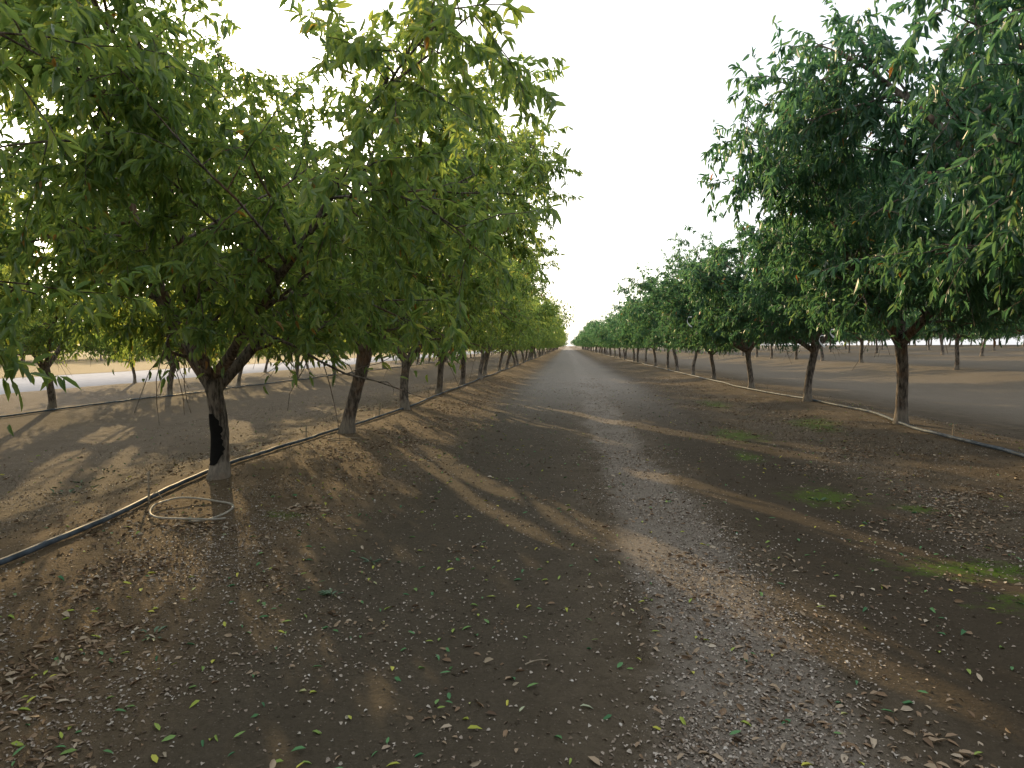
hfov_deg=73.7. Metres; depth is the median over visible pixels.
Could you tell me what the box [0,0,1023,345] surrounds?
sky
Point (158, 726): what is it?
fallen green leaves
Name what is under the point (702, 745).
husk litter
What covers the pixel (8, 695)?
dry leaf litter
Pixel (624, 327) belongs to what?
distant almond rows
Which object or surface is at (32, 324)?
almond tree
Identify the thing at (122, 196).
almond tree
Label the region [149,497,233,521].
drip tube loop
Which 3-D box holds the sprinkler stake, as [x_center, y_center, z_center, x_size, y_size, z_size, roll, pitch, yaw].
[-3.202,0.943,6.105,0.155,0.341,0.046,-1,3,-12]
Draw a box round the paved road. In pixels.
[0,350,498,394]
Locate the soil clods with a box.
[0,394,1023,767]
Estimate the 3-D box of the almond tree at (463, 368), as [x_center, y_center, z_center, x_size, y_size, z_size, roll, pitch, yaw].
[-1.546,-2.541,24.190,5.898,5.679,6.124,-1,3,-15]
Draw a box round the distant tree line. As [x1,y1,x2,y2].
[5,311,858,360]
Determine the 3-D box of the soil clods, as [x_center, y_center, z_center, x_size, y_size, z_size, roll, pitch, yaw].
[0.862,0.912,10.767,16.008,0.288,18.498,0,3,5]
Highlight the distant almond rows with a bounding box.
[76,242,1023,394]
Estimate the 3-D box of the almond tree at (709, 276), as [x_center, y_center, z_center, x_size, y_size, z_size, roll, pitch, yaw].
[7.348,-2.761,16.985,6.323,6.980,7.997,1,3,13]
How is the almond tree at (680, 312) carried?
on the orchard ground
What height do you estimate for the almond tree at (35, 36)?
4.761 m
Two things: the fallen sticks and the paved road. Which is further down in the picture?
the fallen sticks
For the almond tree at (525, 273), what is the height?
5.995 m
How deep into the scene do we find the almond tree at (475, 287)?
9.44 m
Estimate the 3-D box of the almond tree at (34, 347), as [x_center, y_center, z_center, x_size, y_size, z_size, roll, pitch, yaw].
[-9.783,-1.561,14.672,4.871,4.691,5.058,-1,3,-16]
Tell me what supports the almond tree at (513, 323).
on the orchard ground
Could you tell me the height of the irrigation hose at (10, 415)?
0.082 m
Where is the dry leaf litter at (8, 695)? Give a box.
[0,375,1023,767]
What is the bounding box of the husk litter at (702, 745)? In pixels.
[0,379,1023,767]
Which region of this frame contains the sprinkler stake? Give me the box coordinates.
[144,471,162,502]
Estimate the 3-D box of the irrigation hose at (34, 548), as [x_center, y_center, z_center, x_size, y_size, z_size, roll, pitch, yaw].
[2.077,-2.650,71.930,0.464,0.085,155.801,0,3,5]
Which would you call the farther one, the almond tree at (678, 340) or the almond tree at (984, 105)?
the almond tree at (678, 340)
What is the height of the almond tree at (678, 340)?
5.599 m
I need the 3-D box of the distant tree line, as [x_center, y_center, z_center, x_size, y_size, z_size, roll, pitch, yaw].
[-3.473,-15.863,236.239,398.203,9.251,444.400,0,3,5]
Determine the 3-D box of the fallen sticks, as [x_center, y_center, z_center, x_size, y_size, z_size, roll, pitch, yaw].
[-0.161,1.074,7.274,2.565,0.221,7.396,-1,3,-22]
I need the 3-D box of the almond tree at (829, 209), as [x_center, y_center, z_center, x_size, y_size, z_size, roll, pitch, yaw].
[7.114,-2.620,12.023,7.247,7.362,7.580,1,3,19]
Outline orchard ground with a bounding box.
[0,345,1023,767]
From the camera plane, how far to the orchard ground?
4.94 m
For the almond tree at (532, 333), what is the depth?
28.58 m
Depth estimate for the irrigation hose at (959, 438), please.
12.04 m
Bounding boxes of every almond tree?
[0,0,191,435]
[0,0,571,479]
[0,175,42,348]
[0,216,156,409]
[57,0,573,433]
[191,116,584,409]
[282,203,560,393]
[435,242,555,384]
[469,246,556,378]
[621,231,822,387]
[644,274,768,379]
[677,141,925,401]
[696,58,1023,424]
[725,0,1023,352]
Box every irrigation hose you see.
[0,354,544,565]
[0,357,474,417]
[595,352,1023,456]
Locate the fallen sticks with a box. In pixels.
[327,437,792,664]
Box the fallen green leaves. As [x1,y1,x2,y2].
[0,384,1023,767]

